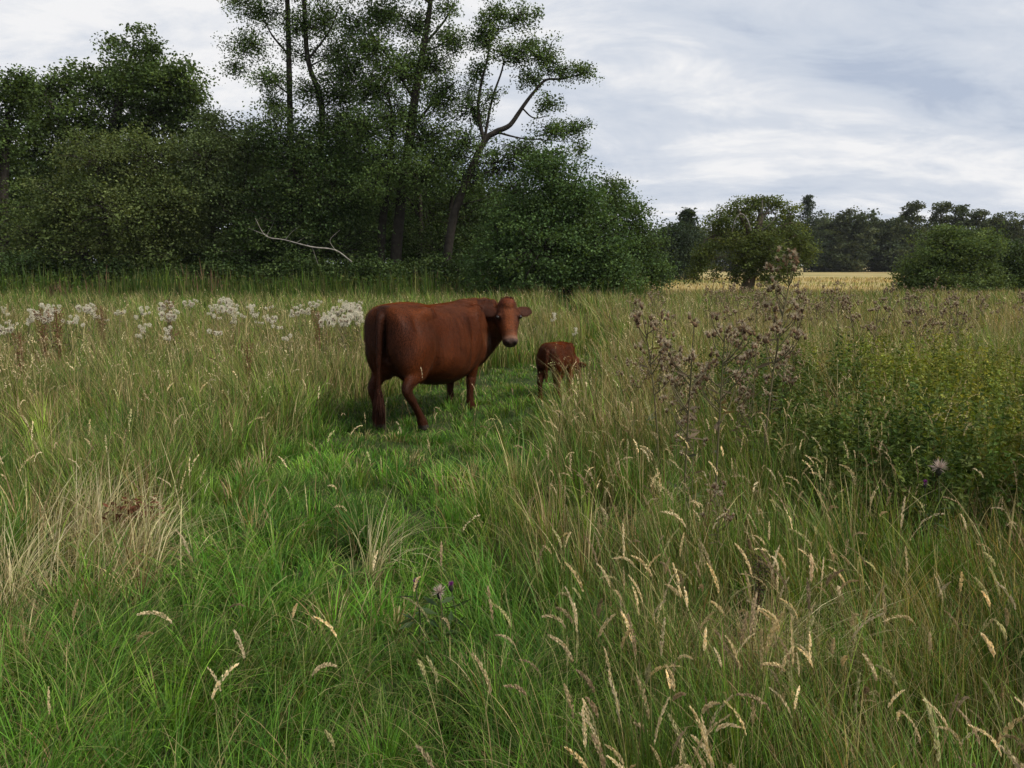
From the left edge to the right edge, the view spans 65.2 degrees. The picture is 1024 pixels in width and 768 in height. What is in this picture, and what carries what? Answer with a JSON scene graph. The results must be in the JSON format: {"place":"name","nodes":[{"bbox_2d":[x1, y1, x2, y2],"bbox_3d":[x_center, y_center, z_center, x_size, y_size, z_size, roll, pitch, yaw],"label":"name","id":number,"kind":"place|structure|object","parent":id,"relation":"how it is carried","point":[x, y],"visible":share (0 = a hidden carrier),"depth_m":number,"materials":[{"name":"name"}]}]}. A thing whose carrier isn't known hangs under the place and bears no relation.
{"place":"outdoors","nodes":[
{"label":"outdoors","id":0,"kind":"place"},
{"bbox_2d":[0,512,1023,767],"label":"meadow grass","id":1,"kind":"structure","parent":0,"point":[78,730],"depth_m":2.85,"materials":[{"name":"plant"}]},
{"bbox_2d":[0,314,1023,483],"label":"meadow grass","id":2,"kind":"structure","parent":0,"point":[345,374],"depth_m":7.92,"materials":[{"name":"plant"}]},
{"bbox_2d":[0,496,1023,767],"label":"seeding grass","id":3,"kind":"structure","parent":0,"point":[706,706],"depth_m":2.53,"materials":[{"name":"plant"}]},
{"bbox_2d":[0,267,1023,767],"bbox_3d":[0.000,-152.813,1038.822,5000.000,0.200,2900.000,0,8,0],"label":"ground","id":4,"kind":"structure","parent":0,"point":[530,381],"depth_m":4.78,"materials":[{"name":"plant"}]},
{"bbox_2d":[9,331,37,385],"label":"dock plant","id":5,"kind":"object","parent":4,"relation":"on","point":[17,353],"visible":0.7,"depth_m":9.43,"materials":[{"name":"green plant"}]},
{"bbox_2d":[0,63,56,264],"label":"oak tree","id":6,"kind":"object","parent":4,"relation":"on","point":[14,93],"visible":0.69,"depth_m":42.32,"materials":[{"name":"green plant"}]},
{"bbox_2d":[28,306,50,363],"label":"dock plant","id":7,"kind":"object","parent":4,"relation":"on","point":[42,329],"visible":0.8,"depth_m":11.00,"materials":[{"name":"brown plant"}]},
{"bbox_2d":[0,247,84,287],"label":"bramble bush","id":8,"kind":"object","parent":4,"relation":"on","point":[7,263],"visible":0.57,"depth_m":35.68,"materials":[{"name":"green plant"}]},
{"bbox_2d":[33,308,60,354],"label":"downy thistle","id":9,"kind":"object","parent":4,"relation":"on","point":[46,316],"visible":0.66,"depth_m":11.54,"materials":[{"name":"white plant"}]},
{"bbox_2d":[8,138,95,274],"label":"background tree","id":10,"kind":"object","parent":4,"relation":"on","point":[33,166],"visible":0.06,"depth_m":56.50,"materials":[{"name":"green plant"}]},
{"bbox_2d":[46,306,64,359],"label":"dock plant","id":11,"kind":"object","parent":4,"relation":"on","point":[57,330],"visible":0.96,"depth_m":11.32,"materials":[{"name":"brown plant"}]},
{"bbox_2d":[93,305,112,344],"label":"dock plant","id":12,"kind":"object","parent":4,"relation":"on","point":[101,319],"visible":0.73,"depth_m":12.98,"materials":[{"name":"brown plant"}]},
{"bbox_2d":[0,116,231,279],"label":"sallow bush","id":13,"kind":"object","parent":4,"relation":"on","point":[125,241],"visible":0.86,"depth_m":36.23,"materials":[{"name":"green plant"}]},
{"bbox_2d":[1,21,239,268],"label":"oak tree","id":14,"kind":"object","parent":4,"relation":"on","point":[151,76],"visible":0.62,"depth_m":44.47,"materials":[{"name":"green plant"}]},
{"bbox_2d":[62,252,191,291],"bbox_3d":[-17.417,-4.800,36.354,5.708,2.369,4.508,0,8,0],"label":"bramble bush","id":15,"kind":"object","parent":4,"relation":"on","point":[101,266],"visible":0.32,"depth_m":35.82,"materials":[{"name":"green plant"}]},
{"bbox_2d":[86,493,168,544],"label":"withered plant","id":16,"kind":"object","parent":4,"relation":"on","point":[135,508],"visible":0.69,"depth_m":4.69,"materials":[{"name":"brown plant"}]},
{"bbox_2d":[73,166,231,270],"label":"background tree","id":17,"kind":"object","parent":4,"relation":"on","point":[168,235],"depth_m":56.50,"materials":[{"name":"green plant"}]},
{"bbox_2d":[158,309,179,345],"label":"downy thistle","id":18,"kind":"object","parent":4,"relation":"on","point":[170,315],"visible":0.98,"depth_m":12.04,"materials":[{"name":"white plant"}]},
{"bbox_2d":[152,253,270,288],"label":"bramble bush","id":19,"kind":"object","parent":4,"relation":"on","point":[236,269],"visible":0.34,"depth_m":36.09,"materials":[{"name":"green plant"}]},
{"bbox_2d":[137,125,289,267],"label":"background tree","id":20,"kind":"object","parent":4,"relation":"on","point":[233,185],"visible":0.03,"depth_m":57.65,"materials":[{"name":"green plant"}]},
{"bbox_2d":[135,102,312,271],"bbox_3d":[-13.882,-8.688,38.370,8.836,9.536,6.098,0,8,0],"label":"sallow bush","id":21,"kind":"object","parent":4,"relation":"on","point":[226,153],"visible":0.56,"depth_m":37.54,"materials":[{"name":"green plant"}]},
{"bbox_2d":[241,341,253,389],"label":"dock plant","id":22,"kind":"object","parent":4,"relation":"on","point":[247,359],"visible":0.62,"depth_m":9.06,"materials":[{"name":"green plant"}]},
{"bbox_2d":[210,0,370,255],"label":"alder tree","id":23,"kind":"object","parent":4,"relation":"on","point":[316,90],"visible":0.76,"depth_m":37.53,"materials":[{"name":"green plant"}]},
{"bbox_2d":[195,96,398,278],"bbox_3d":[-10.005,-8.449,37.154,9.670,9.419,6.243,0,8,0],"label":"hawthorn tree","id":24,"kind":"object","parent":4,"relation":"on","point":[306,178],"visible":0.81,"depth_m":36.46,"materials":[{"name":"green plant"}]},
{"bbox_2d":[249,217,352,262],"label":"dead branch","id":25,"kind":"object","parent":24,"relation":"attached to","point":[312,247],"visible":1,"depth_m":34.93,"materials":[{"name":"wood"}]},
{"bbox_2d":[240,248,357,290],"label":"bramble bush","id":26,"kind":"object","parent":4,"relation":"on","point":[278,269],"visible":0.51,"depth_m":35.62,"materials":[{"name":"green plant"}]},
{"bbox_2d":[250,143,377,267],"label":"background tree","id":27,"kind":"object","parent":4,"relation":"on","point":[310,203],"visible":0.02,"depth_m":56.81,"materials":[{"name":"green plant"}]},
{"bbox_2d":[311,310,326,356],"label":"dock plant","id":28,"kind":"object","parent":4,"relation":"on","point":[316,329],"visible":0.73,"depth_m":12.50,"materials":[{"name":"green plant"}]},
{"bbox_2d":[0,259,665,305],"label":"tall herbage","id":29,"kind":"object","parent":4,"relation":"on","point":[117,287],"visible":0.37,"depth_m":32.05,"materials":[{"name":"green plant"}]},
{"bbox_2d":[330,312,358,388],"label":"downy thistle","id":30,"kind":"object","parent":4,"relation":"on","point":[344,321],"visible":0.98,"depth_m":10.60,"materials":[{"name":"white plant"}]},
{"bbox_2d":[317,254,416,291],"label":"bramble bush","id":31,"kind":"object","parent":4,"relation":"on","point":[378,269],"visible":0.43,"depth_m":35.74,"materials":[{"name":"green plant"}]},
{"bbox_2d":[307,0,477,264],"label":"alder tree","id":32,"kind":"object","parent":4,"relation":"on","point":[410,70],"visible":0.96,"depth_m":36.12,"materials":[{"name":"green plant"}]},
{"bbox_2d":[309,159,478,271],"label":"background tree","id":33,"kind":"object","parent":4,"relation":"on","point":[392,223],"visible":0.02,"depth_m":55.05,"materials":[{"name":"green plant"}]},
{"bbox_2d":[395,578,431,655],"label":"flowering thistle","id":34,"kind":"object","parent":4,"relation":"on","point":[408,624],"visible":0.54,"depth_m":3.53,"materials":[{"name":"green plant"}]},
{"bbox_2d":[330,137,532,275],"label":"hawthorn tree","id":35,"kind":"object","parent":4,"relation":"on","point":[443,207],"visible":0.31,"depth_m":40.70,"materials":[{"name":"green plant"}]},
{"bbox_2d":[421,585,460,661],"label":"flowering thistle","id":36,"kind":"object","parent":4,"relation":"on","point":[430,611],"visible":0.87,"depth_m":3.49,"materials":[{"name":"green plant"}]},
{"bbox_2d":[395,248,497,290],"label":"bramble bush","id":37,"kind":"object","parent":4,"relation":"on","point":[454,265],"visible":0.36,"depth_m":36.21,"materials":[{"name":"green plant"}]},
{"bbox_2d":[363,296,532,430],"bbox_3d":[-0.794,-0.285,8.886,0.973,1.348,2.268,7,11,38],"label":"cow","id":38,"kind":"object","parent":4,"relation":"on","point":[450,343],"visible":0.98,"depth_m":8.27},
{"bbox_2d":[440,581,470,645],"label":"flowering thistle","id":39,"kind":"object","parent":4,"relation":"on","point":[450,617],"visible":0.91,"depth_m":3.63,"materials":[{"name":"green plant"}]},
{"bbox_2d":[412,181,507,283],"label":"background tree","id":40,"kind":"object","parent":4,"relation":"on","point":[476,210],"depth_m":56.80,"materials":[{"name":"green plant"}]},
{"bbox_2d":[0,390,1003,756],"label":"bleached straw","id":41,"kind":"object","parent":4,"relation":"on","point":[94,502],"visible":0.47,"depth_m":4.21,"materials":[{"name":"beige plant"}]},
{"bbox_2d":[0,293,1023,392],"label":"meadow grass","id":42,"kind":"structure","parent":4,"relation":"on","point":[513,357],"depth_m":13.33,"materials":[{"name":"plant"}]},
{"bbox_2d":[0,280,1023,337],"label":"meadow grass","id":43,"kind":"structure","parent":4,"relation":"on","point":[587,301],"depth_m":25.09,"materials":[{"name":"plant"}]},
{"bbox_2d":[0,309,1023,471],"bbox_3d":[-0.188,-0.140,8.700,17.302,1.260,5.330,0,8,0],"label":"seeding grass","id":44,"kind":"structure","parent":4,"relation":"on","point":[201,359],"depth_m":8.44,"materials":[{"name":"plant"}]},
{"bbox_2d":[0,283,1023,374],"bbox_3d":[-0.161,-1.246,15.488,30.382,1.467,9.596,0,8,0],"label":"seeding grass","id":45,"kind":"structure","parent":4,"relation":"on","point":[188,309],"depth_m":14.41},
{"bbox_2d":[435,0,604,283],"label":"alder tree","id":46,"kind":"object","parent":4,"relation":"on","point":[484,37],"visible":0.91,"depth_m":35.52,"materials":[{"name":"green plant"}]},
{"bbox_2d":[61,284,1023,298],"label":"meadow grass","id":47,"kind":"structure","parent":4,"relation":"on","point":[684,292],"depth_m":37.70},
{"bbox_2d":[455,139,649,306],"bbox_3d":[1.594,-6.303,31.704,8.172,6.817,5.423,0,8,0],"label":"round bush","id":48,"kind":"object","parent":4,"relation":"on","point":[507,252],"visible":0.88,"depth_m":31.49,"materials":[{"name":"green plant"}]},
{"bbox_2d":[536,341,585,402],"bbox_3d":[0.604,-0.182,9.867,0.392,0.736,1.133,4,9,24],"label":"calf","id":49,"kind":"object","parent":4,"relation":"on","point":[563,350],"visible":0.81,"depth_m":9.47},
{"bbox_2d":[563,169,683,292],"bbox_3d":[5.411,-7.459,40.106,6.145,6.577,5.677,0,8,0],"label":"round bush","id":50,"kind":"object","parent":4,"relation":"on","point":[654,269],"visible":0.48,"depth_m":39.69,"materials":[{"name":"green plant"}]},
{"bbox_2d":[612,355,647,424],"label":"seeding thistle","id":51,"kind":"object","parent":4,"relation":"on","point":[632,377],"visible":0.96,"depth_m":6.89,"materials":[{"name":"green plant"}]},
{"bbox_2d":[630,298,681,484],"bbox_3d":[0.923,0.147,5.429,0.341,1.466,0.364,-5,10,-32],"label":"seeding thistle","id":52,"kind":"object","parent":4,"relation":"on","point":[637,318],"visible":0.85,"depth_m":5.36,"materials":[{"name":"brown plant"}]},
{"bbox_2d":[646,351,671,398],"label":"seeding thistle","id":53,"kind":"object","parent":4,"relation":"on","point":[653,356],"visible":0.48,"depth_m":7.23,"materials":[{"name":"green plant"}]},
{"bbox_2d":[646,352,676,404],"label":"seeding thistle","id":54,"kind":"object","parent":4,"relation":"on","point":[665,367],"visible":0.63,"depth_m":7.24,"materials":[{"name":"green plant"}]},
{"bbox_2d":[659,375,697,493],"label":"seeding thistle","id":55,"kind":"object","parent":4,"relation":"on","point":[677,378],"visible":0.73,"depth_m":5.26,"materials":[{"name":"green plant"}]},
{"bbox_2d":[644,218,717,280],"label":"dark thicket tree","id":56,"kind":"object","parent":4,"relation":"on","point":[677,235],"visible":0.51,"depth_m":85.78,"materials":[{"name":"green plant"}]},
{"bbox_2d":[670,346,696,428],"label":"seeding thistle","id":57,"kind":"object","parent":4,"relation":"on","point":[679,356],"visible":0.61,"depth_m":6.05,"materials":[{"name":"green plant"}]},
{"bbox_2d":[657,311,718,533],"bbox_3d":[0.988,0.295,4.670,0.327,1.456,0.343,7,11,39],"label":"seeding thistle","id":58,"kind":"object","parent":4,"relation":"on","point":[666,346],"visible":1,"depth_m":4.64,"materials":[{"name":"brown plant"}]},
{"bbox_2d":[669,207,708,278],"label":"pine tree","id":59,"kind":"object","parent":4,"relation":"on","point":[687,215],"visible":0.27,"depth_m":92.71,"materials":[{"name":"green plant"}]},
{"bbox_2d":[675,405,708,528],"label":"seeding thistle","id":60,"kind":"object","parent":4,"relation":"on","point":[684,417],"visible":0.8,"depth_m":4.76,"materials":[{"name":"brown plant"}]},
{"bbox_2d":[690,224,729,271],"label":"tree","id":61,"kind":"object","parent":4,"relation":"on","point":[720,255],"visible":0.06,"depth_m":203.52,"materials":[{"name":"green plant"}]},
{"bbox_2d":[700,480,734,570],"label":"seeding thistle","id":62,"kind":"object","parent":4,"relation":"on","point":[715,487],"visible":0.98,"depth_m":4.04,"materials":[{"name":"brown plant"}]},
{"bbox_2d":[709,329,745,421],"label":"seeding thistle","id":63,"kind":"object","parent":4,"relation":"on","point":[727,370],"visible":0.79,"depth_m":6.33,"materials":[{"name":"brown plant"}]},
{"bbox_2d":[693,310,763,529],"bbox_3d":[1.246,0.286,4.784,0.378,1.451,0.317,0,8,0],"label":"seeding thistle","id":64,"kind":"object","parent":4,"relation":"on","point":[741,328],"visible":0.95,"depth_m":4.72,"materials":[{"name":"brown plant"}]},
{"bbox_2d":[715,222,748,271],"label":"tree","id":65,"kind":"object","parent":4,"relation":"on","point":[725,261],"visible":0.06,"depth_m":206.61,"materials":[{"name":"green plant"}]},
{"bbox_2d":[563,276,902,293],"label":"hay stubble","id":66,"kind":"object","parent":4,"relation":"on","point":[853,279],"visible":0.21,"depth_m":69.69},
{"bbox_2d":[721,375,751,472],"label":"seeding thistle","id":67,"kind":"object","parent":4,"relation":"on","point":[747,394],"visible":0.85,"depth_m":5.56,"materials":[{"name":"brown plant"}]},
{"bbox_2d":[723,305,749,359],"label":"seeding thistle","id":68,"kind":"object","parent":4,"relation":"on","point":[734,311],"visible":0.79,"depth_m":9.88,"materials":[{"name":"brown plant"}]},
{"bbox_2d":[731,368,770,474],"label":"seeding thistle","id":69,"kind":"object","parent":4,"relation":"on","point":[741,394],"visible":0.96,"depth_m":5.46,"materials":[{"name":"brown plant"}]},
{"bbox_2d":[681,194,823,293],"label":"old willow","id":70,"kind":"object","parent":4,"relation":"on","point":[757,244],"visible":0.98,"depth_m":44.91,"materials":[{"name":"green plant"}]},
{"bbox_2d":[734,340,770,470],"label":"seeding thistle","id":71,"kind":"object","parent":4,"relation":"on","point":[754,355],"visible":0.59,"depth_m":5.76,"materials":[{"name":"brown plant"}]},
{"bbox_2d":[506,284,1015,317],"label":"seeding grass","id":72,"kind":"structure","parent":4,"relation":"on","point":[548,296],"depth_m":26.05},
{"bbox_2d":[742,246,807,486],"bbox_3d":[1.835,-0.031,5.504,0.390,1.830,0.360,6,10,33],"label":"seeding thistle","id":73,"kind":"object","parent":4,"relation":"on","point":[780,330],"visible":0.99,"depth_m":5.48,"materials":[{"name":"brown plant"}]},
{"bbox_2d":[757,214,801,271],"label":"tree","id":74,"kind":"object","parent":4,"relation":"on","point":[778,222],"visible":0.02,"depth_m":199.86,"materials":[{"name":"green plant"}]},
{"bbox_2d":[763,339,797,440],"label":"seeding thistle","id":75,"kind":"object","parent":4,"relation":"on","point":[784,348],"visible":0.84,"depth_m":6.25,"materials":[{"name":"brown plant"}]},
{"bbox_2d":[786,290,806,342],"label":"seeding thistle","id":76,"kind":"object","parent":4,"relation":"on","point":[805,301],"visible":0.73,"depth_m":10.81,"materials":[{"name":"brown plant"}]},
{"bbox_2d":[780,194,829,271],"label":"spruce tree","id":77,"kind":"object","parent":4,"relation":"on","point":[807,202],"visible":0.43,"depth_m":185.54,"materials":[{"name":"green plant"}]},
{"bbox_2d":[794,210,851,271],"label":"tree","id":78,"kind":"object","parent":4,"relation":"on","point":[827,263],"visible":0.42,"depth_m":192.49,"materials":[{"name":"green plant"}]},
{"bbox_2d":[815,285,835,333],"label":"seeding thistle","id":79,"kind":"object","parent":4,"relation":"on","point":[819,305],"visible":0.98,"depth_m":13.22,"materials":[{"name":"brown plant"}]},
{"bbox_2d":[829,291,850,338],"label":"seeding thistle","id":80,"kind":"object","parent":4,"relation":"on","point":[838,298],"visible":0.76,"depth_m":11.71,"materials":[{"name":"brown plant"}]},
{"bbox_2d":[657,319,1023,555],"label":"nettle bed","id":81,"kind":"object","parent":4,"relation":"on","point":[925,431],"visible":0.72,"depth_m":5.50,"materials":[{"name":"green plant"}]},
{"bbox_2d":[818,206,879,271],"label":"tree","id":82,"kind":"object","parent":4,"relation":"on","point":[850,221],"visible":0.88,"depth_m":190.98,"materials":[{"name":"green plant"}]},
{"bbox_2d":[840,294,866,360],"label":"seeding thistle","id":83,"kind":"object","parent":4,"relation":"on","point":[849,303],"visible":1,"depth_m":9.64,"materials":[{"name":"brown plant"}]},
{"bbox_2d":[848,208,894,271],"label":"tree","id":84,"kind":"object","parent":4,"relation":"on","point":[877,222],"visible":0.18,"depth_m":197.17,"materials":[{"name":"green plant"}]},
{"bbox_2d":[866,301,893,351],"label":"seeding thistle","id":85,"kind":"object","parent":4,"relation":"on","point":[873,309],"visible":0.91,"depth_m":9.74,"materials":[{"name":"brown plant"}]},
{"bbox_2d":[879,282,898,336],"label":"seeding thistle","id":86,"kind":"object","parent":4,"relation":"on","point":[889,290],"visible":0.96,"depth_m":12.78,"materials":[{"name":"brown plant"}]},
{"bbox_2d":[869,215,923,271],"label":"tree","id":87,"kind":"object","parent":4,"relation":"on","point":[887,234],"visible":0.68,"depth_m":193.63,"materials":[{"name":"green plant"}]},
{"bbox_2d":[894,200,929,264],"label":"tall far tree","id":88,"kind":"object","parent":4,"relation":"on","point":[914,207],"visible":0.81,"depth_m":166.35,"materials":[{"name":"green plant"}]},
{"bbox_2d":[900,302,927,357],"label":"seeding thistle","id":89,"kind":"object","parent":4,"relation":"on","point":[917,313],"visible":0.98,"depth_m":9.57,"materials":[{"name":"brown plant"}]},
{"bbox_2d":[907,479,937,550],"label":"flowering thistle","id":90,"kind":"object","parent":4,"relation":"on","point":[925,486],"visible":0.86,"depth_m":4.50,"materials":[{"name":"green plant"}]},
{"bbox_2d":[913,221,942,263],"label":"tree","id":91,"kind":"object","parent":4,"relation":"on","point":[926,225],"visible":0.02,"depth_m":200.47,"materials":[{"name":"green plant"}]},
{"bbox_2d":[920,302,943,334],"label":"seeding thistle","id":92,"kind":"object","parent":4,"relation":"on","point":[935,307],"visible":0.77,"depth_m":12.00,"materials":[{"name":"brown plant"}]},
{"bbox_2d":[917,458,948,562],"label":"flowering thistle","id":93,"kind":"object","parent":4,"relation":"on","point":[938,468],"visible":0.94,"depth_m":4.43,"materials":[{"name":"green plant"}]},
{"bbox_2d":[920,317,953,354],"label":"seeding thistle","id":94,"kind":"object","parent":4,"relation":"on","point":[943,324],"visible":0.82,"depth_m":9.47,"materials":[{"name":"brown plant"}]},
{"bbox_2d":[928,201,954,257],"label":"tall far tree","id":95,"kind":"object","parent":4,"relation":"on","point":[941,209],"visible":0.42,"depth_m":166.12,"materials":[{"name":"green plant"}]},
{"bbox_2d":[939,291,962,330],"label":"seeding thistle","id":96,"kind":"object","parent":4,"relation":"on","point":[953,296],"visible":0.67,"depth_m":12.45,"materials":[{"name":"brown plant"}]},
{"bbox_2d":[882,221,1022,294],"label":"hawthorn bush","id":97,"kind":"object","parent":4,"relation":"on","point":[953,266],"visible":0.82,"depth_m":41.97,"materials":[{"name":"green plant"}]},
{"bbox_2d":[943,297,971,355],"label":"seeding thistle","id":98,"kind":"object","parent":4,"relation":"on","point":[956,304],"visible":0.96,"depth_m":10.25,"materials":[{"name":"brown plant"}]},
{"bbox_2d":[948,204,973,258],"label":"tall far tree","id":99,"kind":"object","parent":4,"relation":"on","point":[960,210],"visible":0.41,"depth_m":166.19,"materials":[{"name":"green plant"}]},
{"bbox_2d":[966,208,991,269],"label":"tall far tree","id":100,"kind":"object","parent":4,"relation":"on","point":[977,216],"visible":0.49,"depth_m":166.28,"materials":[{"name":"green plant"}]},
{"bbox_2d":[983,212,1017,263],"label":"tall far tree","id":101,"kind":"object","parent":4,"relation":"on","point":[993,223],"visible":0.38,"depth_m":167.60,"materials":[{"name":"green plant"}]},
{"bbox_2d":[984,237,1023,292],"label":"hawthorn bush","id":102,"kind":"object","parent":4,"relation":"on","point":[1014,265],"visible":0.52,"depth_m":43.99,"materials":[{"name":"green plant"}]},
{"bbox_2d":[989,211,1023,263],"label":"tall far tree","id":103,"kind":"object","parent":4,"relation":"on","point":[1016,225],"visible":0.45,"depth_m":167.91,"materials":[{"name":"green plant"}]},
{"bbox_2d":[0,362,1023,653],"bbox_3d":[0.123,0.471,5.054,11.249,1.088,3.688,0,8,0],"label":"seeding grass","id":104,"kind":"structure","parent":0,"point":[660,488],"depth_m":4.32,"materials":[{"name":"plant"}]},
{"bbox_2d":[0,0,1023,265],"label":"sky","id":105,"kind":"structure","parent":0,"point":[885,105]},
{"bbox_2d":[734,553,772,658],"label":"dock plant","id":106,"kind":"object","parent":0,"point":[758,588],"visible":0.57,"depth_m":3.33,"materials":[{"name":"brown plant"}]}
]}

